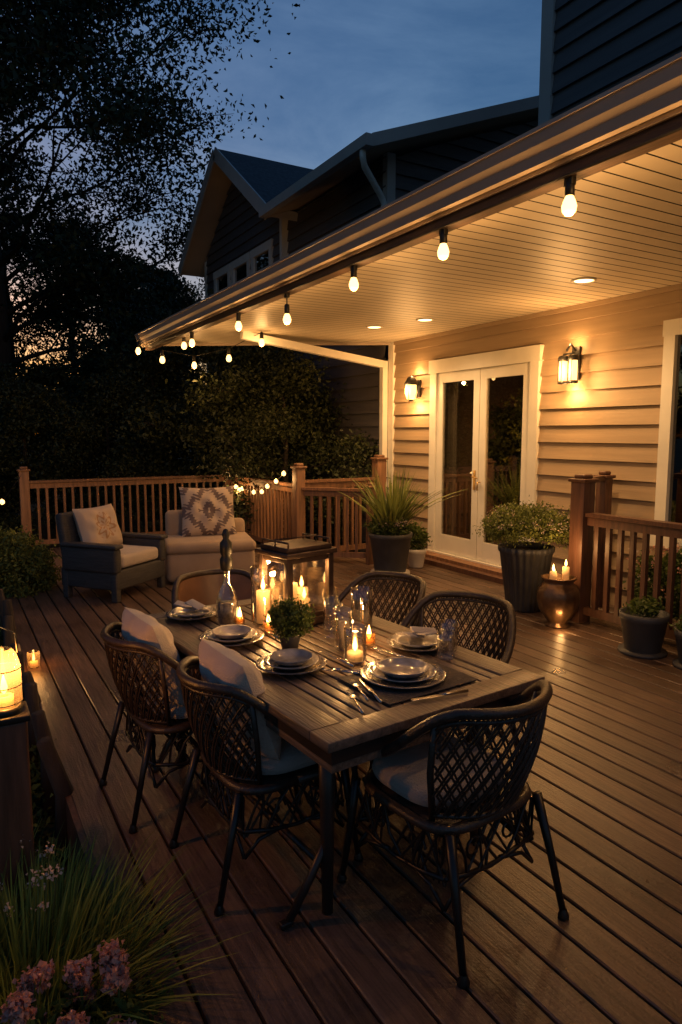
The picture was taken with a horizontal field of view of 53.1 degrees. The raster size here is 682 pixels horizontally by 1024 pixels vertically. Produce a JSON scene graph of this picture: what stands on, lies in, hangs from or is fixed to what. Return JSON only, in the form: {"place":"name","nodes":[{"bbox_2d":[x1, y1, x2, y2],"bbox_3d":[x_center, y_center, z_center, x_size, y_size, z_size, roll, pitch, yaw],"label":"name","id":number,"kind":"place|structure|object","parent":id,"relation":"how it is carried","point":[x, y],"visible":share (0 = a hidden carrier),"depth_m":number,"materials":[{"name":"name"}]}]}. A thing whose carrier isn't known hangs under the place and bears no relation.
{"place":"outdoors","nodes":[
{"label":"outdoors","id":0,"kind":"place"},
{"bbox_2d":[0,443,276,885],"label":"ground","id":1,"kind":"structure","parent":0,"point":[49,827],"depth_m":14.10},
{"bbox_2d":[0,626,34,904],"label":"post lantern","id":2,"kind":"object","parent":1,"relation":"on","point":[16,821],"visible":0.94,"depth_m":2.40,"materials":[{"name":"brown wood"}]},
{"bbox_2d":[0,0,56,254],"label":"tree","id":3,"kind":"object","parent":1,"relation":"on","point":[12,164],"visible":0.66,"depth_m":15.75,"materials":[{"name":"green plant"}]},
{"bbox_2d":[0,840,63,960],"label":"wildflower plant","id":4,"kind":"object","parent":1,"relation":"on","point":[48,877],"visible":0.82,"depth_m":2.21,"materials":[{"name":"green plant"}]},
{"bbox_2d":[0,589,73,859],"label":"garden edging logs","id":5,"kind":"object","parent":1,"relation":"on","point":[55,780],"visible":0.8,"depth_m":3.57,"materials":[{"name":"wood"}]},
{"bbox_2d":[0,621,93,1002],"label":"border groundcover","id":6,"kind":"object","parent":1,"relation":"on","point":[33,748],"visible":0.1,"depth_m":3.53,"materials":[{"name":"green plant"}]},
{"bbox_2d":[0,210,101,376],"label":"slender tree","id":7,"kind":"object","parent":1,"relation":"on","point":[31,330],"visible":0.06,"depth_m":21.46,"materials":[{"name":"green plant"}]},
{"bbox_2d":[0,376,125,545],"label":"garden shrub","id":8,"kind":"object","parent":1,"relation":"on","point":[17,398],"visible":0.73,"depth_m":11.78,"materials":[{"name":"green plant"}]},
{"bbox_2d":[0,349,142,524],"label":"garden shrub","id":9,"kind":"object","parent":1,"relation":"on","point":[48,375],"visible":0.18,"depth_m":14.50,"materials":[{"name":"green plant"}]},
{"bbox_2d":[0,937,174,1023],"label":"pink flower plant","id":10,"kind":"object","parent":1,"relation":"on","point":[76,977],"visible":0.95,"depth_m":1.91,"materials":[{"name":"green plant"}]},
{"bbox_2d":[0,207,180,493],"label":"slender tree","id":11,"kind":"object","parent":1,"relation":"on","point":[22,331],"visible":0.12,"depth_m":19.79,"materials":[{"name":"green plant"}]},
{"bbox_2d":[17,366,181,512],"bbox_3d":[-4.686,-1.108,13.177,2.874,3.434,3.244,-4,8,-29],"label":"garden shrub","id":12,"kind":"object","parent":1,"relation":"on","point":[105,393],"visible":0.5,"depth_m":12.49,"materials":[{"name":"green plant"}]},
{"bbox_2d":[53,357,165,510],"bbox_3d":[-5.732,-1.889,17.081,3.893,4.121,3.448,0,7,-2],"label":"garden shrub","id":13,"kind":"object","parent":1,"relation":"on","point":[86,372],"visible":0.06,"depth_m":16.44,"materials":[{"name":"green plant"}]},
{"bbox_2d":[66,251,206,414],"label":"distant trees","id":14,"kind":"object","parent":1,"relation":"on","point":[180,300],"visible":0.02,"depth_m":26.41,"materials":[{"name":"green plant"}]},
{"bbox_2d":[66,346,223,524],"bbox_3d":[-3.495,-1.558,14.221,3.893,4.121,3.448,0,7,1],"label":"garden shrub","id":15,"kind":"object","parent":1,"relation":"on","point":[149,367],"visible":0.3,"depth_m":13.67,"materials":[{"name":"green plant"}]},
{"bbox_2d":[0,0,304,511],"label":"tree","id":16,"kind":"object","parent":1,"relation":"on","point":[63,45],"visible":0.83,"depth_m":15.99,"materials":[{"name":"green plant"}]},
{"bbox_2d":[104,341,207,516],"bbox_3d":[-4.479,-2.131,17.271,3.831,4.579,4.326,4,8,28],"label":"garden shrub","id":17,"kind":"object","parent":1,"relation":"on","point":[177,376],"visible":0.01,"depth_m":17.18,"materials":[{"name":"green plant"}]},
{"bbox_2d":[86,399,226,532],"bbox_3d":[-3.102,-0.662,12.167,2.299,2.747,2.596,3,7,28],"label":"garden shrub","id":18,"kind":"object","parent":1,"relation":"on","point":[171,444],"visible":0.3,"depth_m":11.94,"materials":[{"name":"green plant"}]},
{"bbox_2d":[90,346,304,530],"bbox_3d":[-2.185,-1.474,12.541,3.640,4.350,4.110,4,8,31],"label":"garden shrub","id":19,"kind":"object","parent":1,"relation":"on","point":[220,356],"visible":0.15,"depth_m":12.04,"materials":[{"name":"green plant"}]},
{"bbox_2d":[160,345,351,544],"bbox_3d":[-1.534,-1.201,11.893,3.295,3.938,3.720,-4,7,-28],"label":"garden shrub","id":20,"kind":"object","parent":1,"relation":"on","point":[262,357],"visible":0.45,"depth_m":10.96,"materials":[{"name":"green plant"}]},
{"bbox_2d":[191,353,391,551],"bbox_3d":[-0.600,-0.814,10.826,3.201,3.388,2.835,0,7,2],"label":"garden shrub","id":21,"kind":"object","parent":1,"relation":"on","point":[284,384],"visible":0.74,"depth_m":10.32,"materials":[{"name":"green plant"}]},
{"bbox_2d":[204,183,387,534],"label":"gable wall","id":22,"kind":"structure","parent":1,"relation":"on","point":[246,241],"depth_m":14.24,"materials":[{"name":"grey wood"}]},
{"bbox_2d":[178,147,313,277],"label":"gable roof","id":23,"kind":"structure","parent":22,"relation":"on","point":[257,182],"depth_m":14.24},
{"bbox_2d":[0,544,681,1023],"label":"deck","id":24,"kind":"structure","parent":1,"relation":"on","point":[378,944],"depth_m":2.69,"materials":[{"name":"brown wood"}]},
{"bbox_2d":[0,521,61,598],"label":"garden bush","id":25,"kind":"object","parent":24,"relation":"on","point":[26,565],"visible":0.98,"depth_m":7.26,"materials":[{"name":"green plant"}]},
{"bbox_2d":[27,650,39,668],"bbox_3d":[-2.243,1.074,4.981,0.090,0.118,0.090,-4,8,-30],"label":"garden candle","id":26,"kind":"object","parent":24,"relation":"on","point":[33,663],"visible":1,"depth_m":4.97,"materials":[{"name":"orange wax"}]},
{"bbox_2d":[55,504,167,602],"bbox_3d":[-2.449,0.403,7.312,0.818,0.918,0.880,3,7,21],"label":"outdoor armchair","id":27,"kind":"object","parent":24,"relation":"on","point":[100,549],"visible":1,"depth_m":7.08,"materials":[{"name":"grey wicker"}]},
{"bbox_2d":[0,819,247,1023],"bbox_3d":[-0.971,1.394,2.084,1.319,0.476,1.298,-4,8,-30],"label":"ornamental grass","id":28,"kind":"object","parent":24,"relation":"on","point":[76,920],"depth_m":2.24,"materials":[{"name":"green plant"}]},
{"bbox_2d":[99,607,226,833],"bbox_3d":[-0.786,0.896,3.236,0.648,0.876,0.605,-4,8,-34],"label":"wicker dining chair","id":29,"kind":"object","parent":24,"relation":"on","point":[145,646],"visible":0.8,"depth_m":3.01,"materials":[{"name":"wicker"}]},
{"bbox_2d":[16,455,387,564],"bbox_3d":[-1.888,-0.048,10.358,5.268,1.675,2.256,1,7,11],"label":"deck railing","id":30,"kind":"object","parent":24,"relation":"on","point":[298,489],"visible":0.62,"depth_m":9.74,"materials":[{"name":"brown wood"}]},
{"bbox_2d":[0,469,289,504],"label":"fairy lights","id":31,"kind":"object","parent":30,"relation":"attached to","point":[2,501],"visible":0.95,"depth_m":9.65,"materials":[{"name":"white glass"}]},
{"bbox_2d":[165,486,255,583],"bbox_3d":[-1.573,0.241,8.084,1.020,1.053,0.854,-2,7,-16],"label":"lounge chair","id":32,"kind":"object","parent":24,"relation":"on","point":[199,522],"visible":0.94,"depth_m":8.07,"materials":[{"name":"beige fabric"}]},
{"bbox_2d":[171,569,270,608],"bbox_3d":[-0.664,0.816,4.006,0.637,0.858,0.682,-4,8,-33],"label":"wicker dining chair","id":33,"kind":"object","parent":24,"relation":"on","point":[202,586],"visible":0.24,"depth_m":4.22,"materials":[{"name":"wicker"}]},
{"bbox_2d":[169,638,362,916],"bbox_3d":[-0.322,0.954,2.734,0.648,0.876,0.605,-4,8,-33],"label":"wicker dining chair","id":34,"kind":"object","parent":24,"relation":"on","point":[249,752],"visible":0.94,"depth_m":2.53,"materials":[{"name":"wicker"}]},
{"bbox_2d":[147,592,544,930],"bbox_3d":[-0.151,0.969,3.149,1.065,0.752,1.800,-5,8,-35],"label":"dining table","id":35,"kind":"object","parent":24,"relation":"on","point":[327,726],"visible":0.51,"depth_m":2.49,"materials":[{"name":"brown wood"}]},
{"bbox_2d":[165,599,217,620],"bbox_3d":[-0.772,0.500,3.538,0.270,0.086,0.270,-4,8,-30],"label":"place setting","id":36,"kind":"object","parent":35,"relation":"on","point":[192,610],"visible":0.99,"depth_m":3.52,"materials":[{"name":"white ceramic"}]},
{"bbox_2d":[216,529,237,625],"bbox_3d":[-0.567,0.320,3.381,0.107,0.480,0.107,5,8,37],"label":"glass decanter","id":37,"kind":"object","parent":35,"relation":"on","point":[227,611],"visible":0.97,"depth_m":3.36,"materials":[{"name":"clear glass"}]},
{"bbox_2d":[199,624,264,646],"bbox_3d":[-0.501,0.565,3.134,0.300,0.050,0.300,-4,8,-30],"label":"place setting","id":38,"kind":"object","parent":35,"relation":"on","point":[231,635],"visible":0.94,"depth_m":3.13,"materials":[{"name":"white ceramic"}]},
{"bbox_2d":[235,607,244,624],"bbox_3d":[-0.503,0.514,3.394,0.050,0.087,0.050,-4,8,-30],"label":"tealight candle","id":39,"kind":"object","parent":35,"relation":"on","point":[239,620],"visible":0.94,"depth_m":3.39,"materials":[{"name":"orange wax"}]},
{"bbox_2d":[250,565,275,625],"bbox_3d":[-0.388,0.412,3.402,0.124,0.288,0.124,-4,8,-30],"label":"hurricane candle holder","id":40,"kind":"object","parent":35,"relation":"on","point":[262,599],"visible":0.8,"depth_m":3.38,"materials":[{"name":"clear glass"}]},
{"bbox_2d":[263,615,272,630],"bbox_3d":[-0.349,0.527,3.287,0.054,0.087,0.054,-4,8,-30],"label":"tealight candle","id":41,"kind":"object","parent":35,"relation":"on","point":[267,627],"visible":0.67,"depth_m":3.28,"materials":[{"name":"orange wax"}]},
{"bbox_2d":[259,626,277,638],"bbox_3d":[-0.335,0.571,3.228,0.018,0.010,0.235,-4,8,-30],"label":"table knife","id":42,"kind":"object","parent":35,"relation":"on","point":[268,631],"visible":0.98,"depth_m":3.24,"materials":[{"name":"metal"}]},
{"bbox_2d":[263,594,315,648],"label":"potted herb","id":43,"kind":"object","parent":35,"relation":"on","point":[288,628],"visible":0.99,"depth_m":2.97,"materials":[{"name":"green plant"}]},
{"bbox_2d":[256,648,326,674],"bbox_3d":[-0.202,0.606,2.777,0.290,0.050,0.290,-4,8,-30],"label":"place setting","id":44,"kind":"object","parent":35,"relation":"on","point":[292,661],"visible":1,"depth_m":2.77,"materials":[{"name":"white ceramic"}]},
{"bbox_2d":[255,533,336,627],"bbox_3d":[-0.226,0.337,3.453,0.320,0.430,0.270,-6,9,-42],"label":"candle lantern","id":45,"kind":"object","parent":35,"relation":"on","point":[302,552],"visible":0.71,"depth_m":3.41,"materials":[{"name":"metal"}]},
{"bbox_2d":[308,596,342,608],"bbox_3d":[-0.128,0.499,3.703,0.280,0.050,0.280,-4,8,-30],"label":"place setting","id":46,"kind":"object","parent":35,"relation":"on","point":[317,600],"visible":0.2,"depth_m":3.74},
{"bbox_2d":[323,597,338,631],"bbox_3d":[-0.049,0.491,3.283,0.076,0.158,0.076,-4,8,-30],"label":"drinking glass","id":47,"kind":"object","parent":35,"relation":"on","point":[337,599],"visible":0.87,"depth_m":3.27,"materials":[{"name":"clear glass"}]},
{"bbox_2d":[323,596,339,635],"bbox_3d":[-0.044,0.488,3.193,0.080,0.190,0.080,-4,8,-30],"label":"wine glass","id":48,"kind":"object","parent":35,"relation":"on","point":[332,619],"visible":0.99,"depth_m":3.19,"materials":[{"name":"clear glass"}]},
{"bbox_2d":[319,651,354,667],"bbox_3d":[-0.018,0.614,2.859,0.018,0.010,0.235,-5,8,-35],"label":"table knife","id":49,"kind":"object","parent":35,"relation":"on","point":[339,659],"visible":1,"depth_m":2.85,"materials":[{"name":"metal"}]},
{"bbox_2d":[334,607,353,651],"bbox_3d":[0.013,0.514,2.996,0.084,0.178,0.084,-4,8,-30],"label":"hurricane candle holder","id":50,"kind":"object","parent":35,"relation":"on","point":[342,623],"visible":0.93,"depth_m":2.98,"materials":[{"name":"clear glass"}]},
{"bbox_2d":[333,668,359,671],"bbox_3d":[0.052,0.631,2.708,0.168,0.010,0.036,1,7,6],"label":"table spoon","id":51,"kind":"object","parent":35,"relation":"on","point":[347,670],"visible":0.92,"depth_m":2.71,"materials":[{"name":"metal"}]},
{"bbox_2d":[346,690,363,714],"bbox_3d":[0.051,0.667,2.397,0.022,0.012,0.200,-1,7,-13],"label":"table fork","id":52,"kind":"object","parent":35,"relation":"on","point":[353,696],"visible":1,"depth_m":2.42,"materials":[{"name":"metal"}]},
{"bbox_2d":[344,623,366,663],"bbox_3d":[0.058,0.548,2.841,0.096,0.148,0.096,-4,8,-30],"label":"candle","id":53,"kind":"object","parent":35,"relation":"on","point":[354,655],"visible":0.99,"depth_m":2.83,"materials":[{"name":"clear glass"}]},
{"bbox_2d":[349,679,368,701],"bbox_3d":[0.068,0.654,2.510,0.022,0.012,0.200,-2,7,-15],"label":"table fork","id":54,"kind":"object","parent":35,"relation":"on","point":[354,684],"visible":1,"depth_m":2.51,"materials":[{"name":"metal"}]},
{"bbox_2d":[351,587,372,635],"bbox_3d":[0.098,0.468,3.226,0.104,0.218,0.104,-4,8,-30],"label":"drinking glass","id":55,"kind":"object","parent":35,"relation":"on","point":[360,634],"visible":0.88,"depth_m":3.21,"materials":[{"name":"clear glass"}]},
{"bbox_2d":[362,626,375,645],"bbox_3d":[0.126,0.551,3.066,0.060,0.089,0.060,-4,8,-30],"label":"tealight candle","id":56,"kind":"object","parent":35,"relation":"on","point":[369,641],"visible":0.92,"depth_m":3.06,"materials":[{"name":"orange wax"}]},
{"bbox_2d":[372,647,406,656],"bbox_3d":[0.213,0.606,2.926,0.200,0.012,0.022,6,9,42],"label":"table fork","id":57,"kind":"object","parent":35,"relation":"on","point":[382,650],"visible":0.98,"depth_m":2.94,"materials":[{"name":"metal"}]},
{"bbox_2d":[338,657,477,705],"bbox_3d":[0.259,0.646,2.643,0.440,0.005,0.320,-5,8,-34],"label":"woven placemat","id":58,"kind":"object","parent":35,"relation":"on","point":[392,696],"visible":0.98,"depth_m":2.55,"materials":[{"name":"brown wicker"}]},
{"bbox_2d":[320,668,359,674],"bbox_3d":[0.000,0.631,2.703,0.200,0.012,0.022,2,7,17],"label":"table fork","id":59,"kind":"object","parent":58,"relation":"on","point":[343,671],"visible":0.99,"depth_m":2.70,"materials":[{"name":"metal"}]},
{"bbox_2d":[359,679,381,703],"bbox_3d":[0.109,0.655,2.507,0.018,0.010,0.235,-2,7,-15],"label":"table knife","id":60,"kind":"object","parent":58,"relation":"on","point":[366,685],"visible":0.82,"depth_m":2.51,"materials":[{"name":"metal"}]},
{"bbox_2d":[360,657,446,688],"bbox_3d":[0.240,0.621,2.653,0.336,0.050,0.336,-4,8,-30],"label":"place setting","id":61,"kind":"object","parent":58,"relation":"on","point":[402,673],"visible":1,"depth_m":2.63,"materials":[{"name":"white ceramic"}]},
{"bbox_2d":[386,626,448,651],"bbox_3d":[0.342,0.556,3.053,0.280,0.086,0.280,-4,8,-30],"label":"place setting","id":62,"kind":"object","parent":35,"relation":"on","point":[419,639],"visible":0.94,"depth_m":3.04,"materials":[{"name":"white ceramic"}]},
{"bbox_2d":[411,689,468,700],"bbox_3d":[0.357,0.660,2.459,0.235,0.010,0.018,-3,7,-23],"label":"table knife","id":63,"kind":"object","parent":35,"relation":"on","point":[444,694],"visible":1,"depth_m":2.46,"materials":[{"name":"metal"}]},
{"bbox_2d":[436,631,454,660],"bbox_3d":[0.442,0.563,2.879,0.076,0.108,0.076,-4,8,-30],"label":"drinking glass","id":64,"kind":"object","parent":35,"relation":"on","point":[446,659],"visible":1,"depth_m":2.87,"materials":[{"name":"clear glass"}]},
{"bbox_2d":[439,619,457,651],"bbox_3d":[0.471,0.541,2.986,0.080,0.128,0.080,-4,8,-30],"label":"drinking glass","id":65,"kind":"object","parent":35,"relation":"on","point":[441,623],"visible":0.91,"depth_m":2.98,"materials":[{"name":"clear glass"}]},
{"bbox_2d":[335,571,426,627],"bbox_3d":[0.166,0.823,3.945,0.682,0.858,0.637,-6,9,-44],"label":"wicker dining chair","id":66,"kind":"object","parent":24,"relation":"on","point":[397,577],"visible":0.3,"depth_m":4.16,"materials":[{"name":"wicker"}]},
{"bbox_2d":[344,465,462,573],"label":"potted spiky plant","id":67,"kind":"object","parent":24,"relation":"on","point":[390,536],"visible":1,"depth_m":8.11,"materials":[{"name":"green plant"}]},
{"bbox_2d":[406,518,432,567],"bbox_3d":[0.953,0.387,8.709,0.362,0.630,0.388,4,8,29],"label":"white planter","id":68,"kind":"object","parent":24,"relation":"on","point":[416,555],"visible":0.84,"depth_m":8.62,"materials":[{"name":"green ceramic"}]},
{"bbox_2d":[369,591,517,769],"bbox_3d":[0.543,0.884,3.411,0.637,0.858,0.682,5,8,36],"label":"wicker dining chair","id":69,"kind":"object","parent":24,"relation":"on","point":[508,638],"visible":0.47,"depth_m":3.60,"materials":[{"name":"wicker"}]},
{"bbox_2d":[337,680,568,989],"bbox_3d":[0.405,0.995,2.458,0.637,0.858,0.682,-5,8,-36],"label":"wicker dining chair","id":70,"kind":"object","parent":24,"relation":"on","point":[449,788],"visible":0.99,"depth_m":2.25,"materials":[{"name":"wicker"}]},
{"bbox_2d":[424,551,502,583],"bbox_3d":[1.540,0.682,8.454,0.266,0.098,2.370,-4,8,-30],"label":"door step","id":71,"kind":"object","parent":24,"relation":"on","point":[481,571],"depth_m":8.37,"materials":[{"name":"brown wood"}]},
{"bbox_2d":[472,495,569,612],"bbox_3d":[1.784,0.388,6.601,0.980,1.111,0.922,-4,8,-30],"label":"tall ribbed planter","id":72,"kind":"object","parent":24,"relation":"on","point":[525,564],"visible":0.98,"depth_m":6.42,"materials":[{"name":"ceramic"}]},
{"bbox_2d":[393,285,681,621],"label":"porch wall siding","id":73,"kind":"object","parent":24,"relation":"on","point":[603,414],"visible":0.59,"depth_m":6.94,"materials":[{"name":"beige wood"}]},
{"bbox_2d":[404,376,420,400],"bbox_3d":[0.969,-1.682,9.319,0.230,0.340,0.200,-4,8,-30],"label":"wall sconce","id":74,"kind":"object","parent":73,"relation":"attached to","point":[412,384],"depth_m":9.26,"materials":[{"name":"white"}]},
{"bbox_2d":[557,343,581,384],"bbox_3d":[2.349,-1.517,6.978,0.185,0.410,0.240,-4,8,-30],"label":"wall sconce","id":75,"kind":"object","parent":73,"relation":"attached to","point":[573,361],"depth_m":6.96,"materials":[{"name":"white"}]},
{"bbox_2d":[537,560,579,628],"bbox_3d":[1.921,0.712,6.035,0.377,0.598,0.377,-4,8,-30],"label":"bronze urn lantern","id":76,"kind":"object","parent":24,"relation":"on","point":[558,598],"visible":1,"depth_m":5.93,"materials":[{"name":"brown metal"}]},
{"bbox_2d":[568,471,681,639],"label":"porch railing","id":77,"kind":"object","parent":24,"relation":"on","point":[590,514],"visible":0.84,"depth_m":5.97,"materials":[{"name":"brown wood"}]},
{"bbox_2d":[617,592,669,659],"bbox_3d":[2.351,0.861,5.302,0.364,0.472,0.364,-4,8,-30],"label":"black flower pot","id":78,"kind":"object","parent":24,"relation":"on","point":[644,622],"visible":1,"depth_m":5.20,"materials":[{"name":"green ceramic"}]},
{"bbox_2d":[622,542,681,621],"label":"flowering shrub","id":79,"kind":"object","parent":24,"relation":"on","point":[677,591],"visible":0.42,"depth_m":5.75,"materials":[{"name":"green plant"}]},
{"bbox_2d":[668,614,681,669],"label":"black flower pot","id":80,"kind":"object","parent":24,"relation":"on","point":[677,663],"visible":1,"depth_m":4.97,"materials":[{"name":"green ceramic"}]},
{"bbox_2d":[240,318,681,568],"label":"porch trim","id":81,"kind":"structure","parent":1,"relation":"on","point":[533,354],"depth_m":7.93,"materials":[{"name":"white wood"}]},
{"bbox_2d":[135,52,681,346],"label":"gutter and fascia","id":82,"kind":"object","parent":81,"relation":"attached to","point":[647,98],"visible":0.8,"depth_m":3.61,"materials":[{"name":"brown metal"}]},
{"bbox_2d":[136,126,681,368],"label":"string lights","id":83,"kind":"object","parent":81,"relation":"attached to","point":[569,206],"visible":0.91,"depth_m":4.05,"materials":[{"name":"black"}]},
{"bbox_2d":[435,363,529,565],"bbox_3d":[1.679,-0.568,8.390,0.116,2.350,1.660,-4,8,-30],"label":"french door","id":84,"kind":"structure","parent":81,"relation":"attached to","point":[477,547],"depth_m":8.40,"materials":[{"name":"white wood"}]},
{"bbox_2d":[394,283,681,344],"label":"frieze","id":85,"kind":"object","parent":81,"relation":"attached to","point":[604,301],"visible":1,"depth_m":7.21,"materials":[{"name":"beige wood"}]},
{"bbox_2d":[668,335,681,522],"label":"window glass","id":86,"kind":"object","parent":81,"relation":"attached to","point":[675,505],"visible":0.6,"depth_m":6.13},
{"bbox_2d":[456,375,523,542],"bbox_3d":[5.141,-0.345,6.028,3.468,3.300,11.300,-4,8,-30],"label":"interior room","id":87,"kind":"object","parent":1,"relation":"on","point":[501,388],"visible":0.08,"depth_m":10.61,"materials":[{"name":"black glass"}]},
{"bbox_2d":[443,382,457,535],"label":"curtains","id":88,"kind":"object","parent":87,"relation":"attached to","point":[450,459],"visible":0.16,"depth_m":9.13,"materials":[{"name":"fabric"}]},
{"bbox_2d":[469,388,522,544],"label":"indoor plant","id":89,"kind":"object","parent":87,"relation":"on","point":[503,474],"visible":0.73,"depth_m":8.83,"materials":[{"name":"green plant"}]},
{"bbox_2d":[538,0,681,125],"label":"storey","id":90,"kind":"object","parent":87,"relation":"on","point":[589,49],"visible":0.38,"depth_m":6.60,"materials":[{"name":"wood"}]},
{"bbox_2d":[0,0,541,387],"label":"sky","id":91,"kind":"structure","parent":0,"point":[353,68],"materials":[{"name":"blue"}]},
{"bbox_2d":[287,120,537,551],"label":"wing walls","id":92,"kind":"structure","parent":0,"point":[350,200],"depth_m":10.64,"materials":[{"name":"grey wood"}]},
{"bbox_2d":[259,95,538,217],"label":"wing roof","id":93,"kind":"structure","parent":92,"relation":"on","point":[364,151],"depth_m":9.96,"materials":[{"name":"grey"}]},
{"bbox_2d":[145,114,681,350],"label":"porch beam","id":94,"kind":"structure","parent":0,"point":[671,124],"depth_m":3.71,"materials":[{"name":"wood"}]},
{"bbox_2d":[174,139,681,342],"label":"porch ceiling","id":95,"kind":"structure","parent":0,"point":[618,232],"depth_m":5.47,"materials":[{"name":"beige wood"}]},
{"bbox_2d":[366,326,382,328],"bbox_3d":[0.411,-2.274,8.403,0.210,0.010,0.210,-4,8,-30],"label":"recessed ceiling light","id":96,"kind":"object","parent":95,"relation":"in","point":[373,327],"visible":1,"depth_m":8.41,"materials":[{"name":"white"}]},
{"bbox_2d":[416,318,433,321],"bbox_3d":[0.968,-2.211,7.862,0.210,0.010,0.210,-4,8,-30],"label":"recessed ceiling light","id":97,"kind":"object","parent":95,"relation":"in","point":[424,319],"visible":1,"depth_m":7.82,"materials":[{"name":"white"}]},
{"bbox_2d":[571,277,596,283],"bbox_3d":[2.076,-1.977,5.836,0.210,0.010,0.210,-4,8,-30],"label":"recessed ceiling light","id":98,"kind":"object","parent":95,"relation":"in","point":[583,280],"visible":1,"depth_m":5.82,"materials":[{"name":"white"}]}
]}

